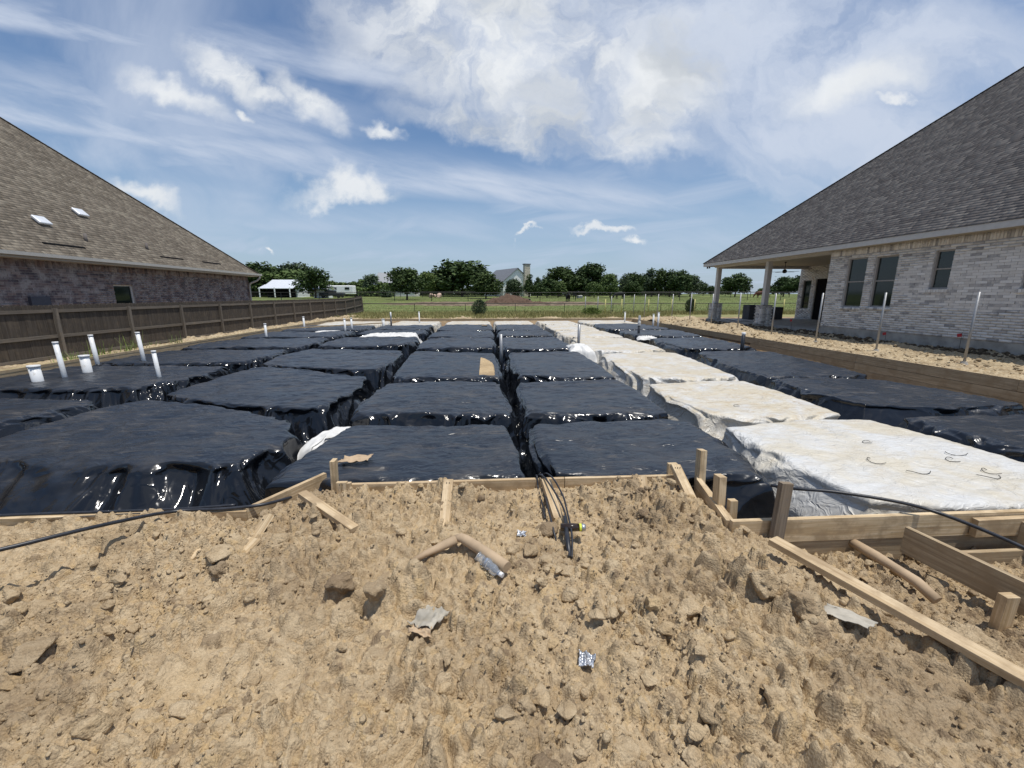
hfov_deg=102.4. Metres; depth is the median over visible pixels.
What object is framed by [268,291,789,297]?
rail fence
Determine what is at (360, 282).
oak tree
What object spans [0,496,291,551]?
cable
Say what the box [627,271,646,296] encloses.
oak tree
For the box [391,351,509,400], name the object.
plastic covered pad
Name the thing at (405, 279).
oak tree
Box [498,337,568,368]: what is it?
plastic covered pad
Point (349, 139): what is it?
sky
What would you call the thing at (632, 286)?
oak tree
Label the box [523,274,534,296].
cedar tree
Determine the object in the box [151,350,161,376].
standing pipe
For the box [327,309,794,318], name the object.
tall grass
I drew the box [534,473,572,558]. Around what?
cable bundle
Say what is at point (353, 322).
plastic covered pad
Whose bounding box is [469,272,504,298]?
oak tree
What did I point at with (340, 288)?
travel trailer
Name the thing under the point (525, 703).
dirt clod
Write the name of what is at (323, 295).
pickup truck
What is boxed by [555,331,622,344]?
plastic covered pad
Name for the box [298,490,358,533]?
broken board
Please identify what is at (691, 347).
plastic covered pad
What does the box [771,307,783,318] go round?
kitchen block
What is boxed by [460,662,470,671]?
dirt clod
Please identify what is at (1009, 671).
long plank
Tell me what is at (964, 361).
metal post
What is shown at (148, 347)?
string line
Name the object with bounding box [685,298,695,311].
wild bush
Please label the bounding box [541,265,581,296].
oak tree
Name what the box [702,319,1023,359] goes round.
mud clods
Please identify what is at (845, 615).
cardboard scrap
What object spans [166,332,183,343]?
weed clump
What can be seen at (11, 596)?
dirt clod
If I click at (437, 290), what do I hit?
oak tree
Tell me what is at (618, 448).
plastic covered pad
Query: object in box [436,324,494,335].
plastic covered pad
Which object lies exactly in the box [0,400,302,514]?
plastic covered pad
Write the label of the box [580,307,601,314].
wild bush
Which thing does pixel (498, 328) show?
plastic covered pad
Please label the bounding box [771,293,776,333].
metal post
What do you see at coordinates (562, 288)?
oak tree
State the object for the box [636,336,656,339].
plastic sheet
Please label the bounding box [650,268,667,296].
slim tree
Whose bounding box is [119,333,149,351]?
weed clump
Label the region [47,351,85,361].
weed clump
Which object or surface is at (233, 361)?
plastic covered pad
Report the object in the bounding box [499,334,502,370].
standing pipe
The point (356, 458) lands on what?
cardboard scrap
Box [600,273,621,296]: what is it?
oak tree
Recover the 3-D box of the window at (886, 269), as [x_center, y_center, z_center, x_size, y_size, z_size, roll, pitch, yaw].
[13.777,-3.772,15.183,0.065,1.840,0.870,-1,12,-3]
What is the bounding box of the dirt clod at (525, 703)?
[517,694,536,713]
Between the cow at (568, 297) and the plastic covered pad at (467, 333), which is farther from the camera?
the cow at (568, 297)
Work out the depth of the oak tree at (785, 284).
112.26 m
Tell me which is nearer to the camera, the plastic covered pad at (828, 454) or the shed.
the plastic covered pad at (828, 454)
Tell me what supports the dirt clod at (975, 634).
on the dirt mound
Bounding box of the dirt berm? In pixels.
[0,315,355,370]
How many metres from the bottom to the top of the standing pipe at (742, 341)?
0.915 m
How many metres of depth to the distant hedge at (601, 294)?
124.76 m
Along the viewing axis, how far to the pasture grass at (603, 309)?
53.68 m
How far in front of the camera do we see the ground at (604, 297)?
58.59 m
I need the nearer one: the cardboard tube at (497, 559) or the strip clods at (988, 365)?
the cardboard tube at (497, 559)
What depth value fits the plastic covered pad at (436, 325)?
25.46 m
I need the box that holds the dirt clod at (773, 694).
[761,684,788,706]
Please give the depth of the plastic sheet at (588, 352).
12.60 m
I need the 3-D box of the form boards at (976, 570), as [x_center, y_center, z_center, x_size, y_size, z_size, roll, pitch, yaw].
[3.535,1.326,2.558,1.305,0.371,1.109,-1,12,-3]
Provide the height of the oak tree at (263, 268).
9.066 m
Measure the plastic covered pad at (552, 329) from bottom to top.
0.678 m
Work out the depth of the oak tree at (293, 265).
115.02 m
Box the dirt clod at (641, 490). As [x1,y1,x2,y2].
[635,487,645,493]
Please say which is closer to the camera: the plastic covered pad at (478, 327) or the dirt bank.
the plastic covered pad at (478, 327)
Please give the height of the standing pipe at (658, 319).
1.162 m
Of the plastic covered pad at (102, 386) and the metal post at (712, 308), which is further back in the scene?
the metal post at (712, 308)
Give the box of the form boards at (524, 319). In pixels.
[335,318,631,320]
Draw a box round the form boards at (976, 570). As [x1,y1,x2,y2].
[900,522,1023,631]
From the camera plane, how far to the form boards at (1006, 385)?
10.35 m
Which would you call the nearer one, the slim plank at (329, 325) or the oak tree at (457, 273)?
the slim plank at (329, 325)
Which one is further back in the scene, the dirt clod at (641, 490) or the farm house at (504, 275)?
the farm house at (504, 275)
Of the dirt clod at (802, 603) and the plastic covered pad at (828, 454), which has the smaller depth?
the dirt clod at (802, 603)
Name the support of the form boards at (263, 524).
on the dirt mound
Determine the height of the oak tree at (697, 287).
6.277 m
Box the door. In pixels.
[812,278,827,319]
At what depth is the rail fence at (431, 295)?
68.19 m
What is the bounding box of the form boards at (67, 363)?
[0,319,333,377]
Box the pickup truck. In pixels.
[319,290,345,297]
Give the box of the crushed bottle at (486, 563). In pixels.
[475,552,503,577]
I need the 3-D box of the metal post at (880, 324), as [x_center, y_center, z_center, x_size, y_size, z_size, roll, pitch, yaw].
[11.341,-1.846,12.653,0.166,1.880,0.166,4,13,19]
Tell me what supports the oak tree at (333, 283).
on the ground at (604, 297)
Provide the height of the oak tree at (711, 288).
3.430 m
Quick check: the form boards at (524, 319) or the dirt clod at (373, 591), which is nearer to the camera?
the dirt clod at (373, 591)
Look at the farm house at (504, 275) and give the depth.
111.58 m
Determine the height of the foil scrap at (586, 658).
0.046 m
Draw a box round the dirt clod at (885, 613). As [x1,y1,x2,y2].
[878,609,906,623]
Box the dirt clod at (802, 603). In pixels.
[788,589,820,617]
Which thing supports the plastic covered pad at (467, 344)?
on the ground at (604, 297)
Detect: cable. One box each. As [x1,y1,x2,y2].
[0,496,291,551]
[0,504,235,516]
[771,484,1023,549]
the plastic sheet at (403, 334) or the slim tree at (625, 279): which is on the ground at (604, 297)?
the slim tree at (625, 279)
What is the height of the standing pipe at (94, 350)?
1.114 m
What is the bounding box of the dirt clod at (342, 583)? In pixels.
[324,571,354,593]
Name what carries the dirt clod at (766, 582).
on the dirt mound
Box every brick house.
[0,117,261,305]
[703,66,1023,355]
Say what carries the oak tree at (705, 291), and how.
on the ground at (604, 297)
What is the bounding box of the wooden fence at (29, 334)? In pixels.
[0,296,362,365]
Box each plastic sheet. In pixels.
[297,426,349,459]
[361,332,421,342]
[566,343,596,361]
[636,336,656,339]
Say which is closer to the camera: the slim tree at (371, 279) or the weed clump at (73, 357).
the weed clump at (73, 357)
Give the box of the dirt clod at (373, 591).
[363,579,386,601]
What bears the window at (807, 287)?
in the white brick house at (923, 228)
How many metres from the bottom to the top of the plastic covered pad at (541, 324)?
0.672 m
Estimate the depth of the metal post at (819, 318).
14.99 m
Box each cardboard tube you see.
[412,533,510,572]
[848,539,941,603]
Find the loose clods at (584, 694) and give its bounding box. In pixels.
[0,476,1023,767]
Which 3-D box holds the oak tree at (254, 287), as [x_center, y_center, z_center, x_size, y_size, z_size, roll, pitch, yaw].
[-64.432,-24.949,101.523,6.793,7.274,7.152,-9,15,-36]
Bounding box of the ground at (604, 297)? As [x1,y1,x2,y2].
[252,294,1022,402]
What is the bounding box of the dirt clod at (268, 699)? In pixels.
[254,693,277,712]
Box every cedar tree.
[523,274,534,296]
[533,277,540,296]
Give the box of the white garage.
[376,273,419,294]
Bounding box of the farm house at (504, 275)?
[487,264,530,295]
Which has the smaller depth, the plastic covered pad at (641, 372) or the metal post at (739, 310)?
the plastic covered pad at (641, 372)
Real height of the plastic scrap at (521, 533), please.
0.041 m
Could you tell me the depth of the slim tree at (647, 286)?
114.55 m
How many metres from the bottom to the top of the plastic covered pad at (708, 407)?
0.686 m
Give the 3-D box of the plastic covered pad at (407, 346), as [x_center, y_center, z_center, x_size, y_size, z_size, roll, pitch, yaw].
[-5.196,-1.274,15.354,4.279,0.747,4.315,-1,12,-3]
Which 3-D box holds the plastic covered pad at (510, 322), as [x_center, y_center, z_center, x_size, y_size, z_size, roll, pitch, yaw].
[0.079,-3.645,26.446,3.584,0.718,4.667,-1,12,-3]
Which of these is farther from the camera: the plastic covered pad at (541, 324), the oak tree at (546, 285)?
the oak tree at (546, 285)
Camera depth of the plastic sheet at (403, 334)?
17.42 m
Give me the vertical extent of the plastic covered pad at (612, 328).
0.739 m
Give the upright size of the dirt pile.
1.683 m
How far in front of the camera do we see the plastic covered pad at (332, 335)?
17.56 m
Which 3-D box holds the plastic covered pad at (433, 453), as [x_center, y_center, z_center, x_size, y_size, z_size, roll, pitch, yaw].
[-1.082,1.012,4.709,3.384,0.729,2.835,-1,12,-3]
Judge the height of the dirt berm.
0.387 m
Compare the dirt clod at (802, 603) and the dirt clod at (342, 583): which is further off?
the dirt clod at (342, 583)
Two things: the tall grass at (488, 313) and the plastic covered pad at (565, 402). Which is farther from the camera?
the tall grass at (488, 313)
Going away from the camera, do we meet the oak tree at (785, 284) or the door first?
the door
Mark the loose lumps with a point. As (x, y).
(28, 654)
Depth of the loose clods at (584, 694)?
2.05 m
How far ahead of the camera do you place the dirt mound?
1.99 m
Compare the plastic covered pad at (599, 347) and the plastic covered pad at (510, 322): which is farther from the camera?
the plastic covered pad at (510, 322)
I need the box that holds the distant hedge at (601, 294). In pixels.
[251,287,681,295]
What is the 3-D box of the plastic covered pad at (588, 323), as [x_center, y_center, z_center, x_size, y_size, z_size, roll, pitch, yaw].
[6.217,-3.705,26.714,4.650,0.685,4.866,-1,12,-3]
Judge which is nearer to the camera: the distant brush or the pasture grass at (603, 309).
the pasture grass at (603, 309)
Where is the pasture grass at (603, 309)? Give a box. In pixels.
[304,297,796,312]
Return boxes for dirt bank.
[314,316,699,320]
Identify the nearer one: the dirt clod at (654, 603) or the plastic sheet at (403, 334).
the dirt clod at (654, 603)
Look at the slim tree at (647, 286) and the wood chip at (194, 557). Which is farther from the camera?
the slim tree at (647, 286)
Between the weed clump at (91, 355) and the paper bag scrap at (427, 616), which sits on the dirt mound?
the paper bag scrap at (427, 616)
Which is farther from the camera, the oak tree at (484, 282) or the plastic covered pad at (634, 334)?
the oak tree at (484, 282)
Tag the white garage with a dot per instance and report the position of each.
(381, 276)
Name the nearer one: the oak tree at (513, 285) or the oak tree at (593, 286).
the oak tree at (513, 285)
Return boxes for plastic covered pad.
[0,365,231,407]
[0,398,98,437]
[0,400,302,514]
[93,349,289,372]
[167,367,372,444]
[182,338,329,352]
[241,331,356,340]
[260,349,405,393]
[263,424,525,498]
[282,325,375,335]
[317,336,420,359]
[320,321,389,327]
[349,381,517,447]
[357,329,428,341]
[373,325,434,335]
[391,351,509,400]
[392,321,441,331]
[416,337,499,359]
[427,330,497,346]
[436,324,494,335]
[445,321,491,325]
[493,321,532,330]
[494,324,542,338]
[496,330,553,348]
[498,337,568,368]
[502,351,615,401]
[510,379,667,458]
[522,419,774,518]
[535,321,577,329]
[544,325,598,336]
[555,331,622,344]
[571,338,665,363]
[578,320,637,326]
[593,323,669,333]
[598,352,738,396]
[617,329,702,343]
[647,381,839,439]
[649,337,756,359]
[696,350,866,387]
[722,419,1023,516]
[768,378,1023,426]
[896,414,1023,461]
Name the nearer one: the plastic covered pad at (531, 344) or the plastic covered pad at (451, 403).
the plastic covered pad at (451, 403)
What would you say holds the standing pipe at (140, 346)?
on the plastic covered pad at (233, 361)
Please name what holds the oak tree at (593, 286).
on the ground at (604, 297)
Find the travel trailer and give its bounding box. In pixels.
[332,285,355,296]
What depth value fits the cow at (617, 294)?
79.28 m
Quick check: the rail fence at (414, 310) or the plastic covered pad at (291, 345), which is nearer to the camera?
the plastic covered pad at (291, 345)
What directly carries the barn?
on the ground at (604, 297)
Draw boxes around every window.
[113,285,133,303]
[801,280,811,308]
[843,257,867,306]
[870,255,898,306]
[930,249,954,288]
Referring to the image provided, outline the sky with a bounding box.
[0,0,1023,293]
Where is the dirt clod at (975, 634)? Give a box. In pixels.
[948,622,1005,656]
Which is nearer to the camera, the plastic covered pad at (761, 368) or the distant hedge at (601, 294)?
the plastic covered pad at (761, 368)
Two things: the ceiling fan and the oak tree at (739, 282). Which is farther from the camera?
the oak tree at (739, 282)
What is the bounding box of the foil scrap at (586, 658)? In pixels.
[579,649,595,668]
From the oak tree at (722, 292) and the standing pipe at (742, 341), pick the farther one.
the oak tree at (722, 292)
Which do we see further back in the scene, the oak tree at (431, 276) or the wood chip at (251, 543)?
the oak tree at (431, 276)
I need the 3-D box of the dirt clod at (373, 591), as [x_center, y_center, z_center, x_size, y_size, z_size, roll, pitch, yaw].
[-0.738,1.121,2.220,0.123,0.107,0.146,-1,12,-3]
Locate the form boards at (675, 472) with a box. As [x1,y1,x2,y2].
[245,449,737,525]
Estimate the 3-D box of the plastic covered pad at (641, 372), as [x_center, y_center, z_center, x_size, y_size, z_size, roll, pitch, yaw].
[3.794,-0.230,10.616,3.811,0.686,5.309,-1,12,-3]
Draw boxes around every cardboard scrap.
[338,454,372,462]
[824,603,877,628]
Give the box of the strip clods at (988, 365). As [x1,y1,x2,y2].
[643,316,1023,376]
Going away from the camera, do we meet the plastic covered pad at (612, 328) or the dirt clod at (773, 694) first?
the dirt clod at (773, 694)
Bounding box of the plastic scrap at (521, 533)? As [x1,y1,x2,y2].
[517,530,526,536]
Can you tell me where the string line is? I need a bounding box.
[0,319,329,370]
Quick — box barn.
[258,280,309,296]
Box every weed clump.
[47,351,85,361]
[67,340,115,356]
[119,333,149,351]
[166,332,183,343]
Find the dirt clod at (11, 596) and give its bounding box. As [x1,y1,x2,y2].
[1,582,21,603]
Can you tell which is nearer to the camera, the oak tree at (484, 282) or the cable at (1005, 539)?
the cable at (1005, 539)
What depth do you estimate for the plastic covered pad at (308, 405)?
7.11 m
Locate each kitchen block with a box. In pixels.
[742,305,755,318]
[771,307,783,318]
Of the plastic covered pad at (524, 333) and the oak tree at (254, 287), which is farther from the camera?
the oak tree at (254, 287)
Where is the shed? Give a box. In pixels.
[313,285,334,297]
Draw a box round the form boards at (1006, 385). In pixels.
[632,319,1023,407]
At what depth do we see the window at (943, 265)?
13.28 m
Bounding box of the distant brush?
[253,281,393,296]
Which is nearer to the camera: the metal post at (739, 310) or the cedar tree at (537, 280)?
the metal post at (739, 310)
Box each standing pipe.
[26,365,43,381]
[52,341,67,377]
[78,355,92,372]
[87,335,101,365]
[135,332,145,360]
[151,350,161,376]
[263,323,267,336]
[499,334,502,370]
[577,324,580,342]
[637,315,640,332]
[657,312,659,326]
[740,332,745,350]
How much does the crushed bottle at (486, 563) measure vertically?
0.086 m
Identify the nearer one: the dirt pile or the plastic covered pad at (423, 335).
the plastic covered pad at (423, 335)
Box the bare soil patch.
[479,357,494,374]
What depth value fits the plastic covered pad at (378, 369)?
10.47 m
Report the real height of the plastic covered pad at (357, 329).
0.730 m
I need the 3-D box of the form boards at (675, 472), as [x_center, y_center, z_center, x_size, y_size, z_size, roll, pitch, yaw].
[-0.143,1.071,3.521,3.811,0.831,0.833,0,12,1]
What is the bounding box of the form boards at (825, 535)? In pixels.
[695,479,1023,558]
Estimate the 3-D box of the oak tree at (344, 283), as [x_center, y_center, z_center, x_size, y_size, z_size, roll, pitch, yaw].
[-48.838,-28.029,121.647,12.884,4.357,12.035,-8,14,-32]
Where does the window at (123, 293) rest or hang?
in the brick house at (72, 232)
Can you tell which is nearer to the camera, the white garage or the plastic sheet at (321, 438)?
the plastic sheet at (321, 438)
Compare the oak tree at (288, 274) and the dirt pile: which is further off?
the oak tree at (288, 274)
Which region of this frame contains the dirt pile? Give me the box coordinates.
[485,293,551,302]
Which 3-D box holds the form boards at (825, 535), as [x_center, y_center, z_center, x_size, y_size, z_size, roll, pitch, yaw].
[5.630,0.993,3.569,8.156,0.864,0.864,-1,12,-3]
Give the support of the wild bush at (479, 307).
on the ground at (604, 297)
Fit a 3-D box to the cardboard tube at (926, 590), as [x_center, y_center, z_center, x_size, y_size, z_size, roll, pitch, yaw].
[2.634,1.283,2.861,0.078,0.151,0.557,-4,13,-16]
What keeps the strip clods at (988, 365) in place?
on the dirt strip
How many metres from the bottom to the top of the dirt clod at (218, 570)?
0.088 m
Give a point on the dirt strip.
(883, 347)
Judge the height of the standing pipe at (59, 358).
1.134 m
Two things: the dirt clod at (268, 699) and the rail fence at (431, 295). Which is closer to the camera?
the dirt clod at (268, 699)
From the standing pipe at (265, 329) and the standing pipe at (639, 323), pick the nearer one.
the standing pipe at (265, 329)
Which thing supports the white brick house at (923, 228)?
on the ground at (604, 297)
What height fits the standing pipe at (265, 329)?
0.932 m
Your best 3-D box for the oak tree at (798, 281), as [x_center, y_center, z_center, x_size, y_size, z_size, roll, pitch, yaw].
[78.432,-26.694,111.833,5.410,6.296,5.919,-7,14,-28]
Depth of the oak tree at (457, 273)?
103.56 m
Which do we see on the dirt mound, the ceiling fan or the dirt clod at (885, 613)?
the dirt clod at (885, 613)
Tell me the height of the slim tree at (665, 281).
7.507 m
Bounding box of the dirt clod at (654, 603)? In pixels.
[645,596,661,611]
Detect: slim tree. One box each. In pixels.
[289,266,332,297]
[362,273,379,296]
[617,273,632,293]
[642,267,660,295]
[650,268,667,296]
[656,269,677,296]
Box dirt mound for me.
[0,474,1023,767]
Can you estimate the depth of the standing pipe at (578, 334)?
14.13 m
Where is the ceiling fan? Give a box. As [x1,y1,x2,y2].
[775,262,796,272]
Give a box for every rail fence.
[251,292,797,300]
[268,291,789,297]
[363,303,760,311]
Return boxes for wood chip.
[191,541,212,559]
[243,537,260,554]
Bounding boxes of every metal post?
[710,294,713,323]
[737,294,741,326]
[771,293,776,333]
[813,293,823,341]
[874,293,886,350]
[959,292,980,364]
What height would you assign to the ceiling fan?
0.620 m
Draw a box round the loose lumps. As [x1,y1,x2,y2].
[0,478,949,767]
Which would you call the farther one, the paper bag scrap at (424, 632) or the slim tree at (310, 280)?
the slim tree at (310, 280)
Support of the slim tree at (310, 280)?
on the ground at (604, 297)
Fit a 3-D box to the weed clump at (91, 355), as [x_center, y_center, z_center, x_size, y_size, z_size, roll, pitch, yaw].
[-11.937,-1.053,11.824,0.722,0.558,1.095,-4,13,-17]
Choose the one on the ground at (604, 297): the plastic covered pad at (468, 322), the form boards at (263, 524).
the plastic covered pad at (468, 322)
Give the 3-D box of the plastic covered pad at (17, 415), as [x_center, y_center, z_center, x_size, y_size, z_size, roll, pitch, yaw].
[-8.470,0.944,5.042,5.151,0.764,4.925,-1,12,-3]
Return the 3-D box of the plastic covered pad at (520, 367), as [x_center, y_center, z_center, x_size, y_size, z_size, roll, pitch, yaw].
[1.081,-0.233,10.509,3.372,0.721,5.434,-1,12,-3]
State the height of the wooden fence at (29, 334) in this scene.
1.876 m
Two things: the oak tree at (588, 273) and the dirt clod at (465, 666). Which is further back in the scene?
the oak tree at (588, 273)
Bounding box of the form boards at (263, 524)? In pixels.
[0,509,273,537]
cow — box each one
[566,293,569,300]
[612,293,624,298]
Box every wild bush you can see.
[471,299,486,314]
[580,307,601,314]
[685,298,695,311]
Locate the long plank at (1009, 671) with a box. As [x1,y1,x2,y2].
[768,536,1023,688]
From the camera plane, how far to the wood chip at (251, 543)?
2.72 m
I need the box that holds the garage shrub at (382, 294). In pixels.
[380,289,392,297]
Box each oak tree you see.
[245,261,286,295]
[248,269,263,296]
[257,268,305,285]
[279,261,309,273]
[324,281,338,284]
[331,281,350,285]
[349,279,363,286]
[384,267,430,299]
[416,271,438,294]
[429,271,455,294]
[430,258,491,296]
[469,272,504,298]
[504,278,523,296]
[533,279,559,297]
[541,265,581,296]
[552,280,567,297]
[574,262,605,295]
[585,281,603,297]
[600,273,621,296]
[622,280,642,296]
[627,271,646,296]
[666,269,693,296]
[687,274,706,296]
[698,283,708,294]
[707,286,714,295]
[720,272,753,296]
[720,288,732,294]
[770,276,798,296]
[791,275,799,291]
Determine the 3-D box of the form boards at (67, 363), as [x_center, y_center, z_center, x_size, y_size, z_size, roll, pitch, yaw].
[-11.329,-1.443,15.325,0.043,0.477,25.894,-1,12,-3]
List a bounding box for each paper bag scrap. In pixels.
[407,605,449,629]
[408,624,431,638]
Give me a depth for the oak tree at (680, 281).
106.17 m
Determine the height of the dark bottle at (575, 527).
0.060 m
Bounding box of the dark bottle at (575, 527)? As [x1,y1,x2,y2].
[560,523,585,531]
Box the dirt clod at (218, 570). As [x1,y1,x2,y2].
[208,561,228,577]
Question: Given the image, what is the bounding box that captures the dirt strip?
[632,316,1023,379]
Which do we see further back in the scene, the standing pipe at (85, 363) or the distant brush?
the distant brush
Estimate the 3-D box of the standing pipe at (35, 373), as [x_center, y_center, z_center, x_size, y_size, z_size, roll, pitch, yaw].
[-9.359,-0.016,8.128,0.201,0.715,0.197,-1,12,-3]
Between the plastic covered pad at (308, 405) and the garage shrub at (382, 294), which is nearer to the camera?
the plastic covered pad at (308, 405)
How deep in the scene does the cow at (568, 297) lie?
64.76 m
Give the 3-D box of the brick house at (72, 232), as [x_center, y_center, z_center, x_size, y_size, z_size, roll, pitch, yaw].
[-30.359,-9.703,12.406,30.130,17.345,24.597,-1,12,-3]
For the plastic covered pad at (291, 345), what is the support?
on the ground at (604, 297)
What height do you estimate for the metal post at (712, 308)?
1.881 m
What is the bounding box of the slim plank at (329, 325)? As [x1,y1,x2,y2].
[281,323,381,328]
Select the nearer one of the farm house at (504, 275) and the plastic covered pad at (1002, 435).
the plastic covered pad at (1002, 435)
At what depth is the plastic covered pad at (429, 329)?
21.53 m
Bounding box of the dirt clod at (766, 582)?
[749,568,780,599]

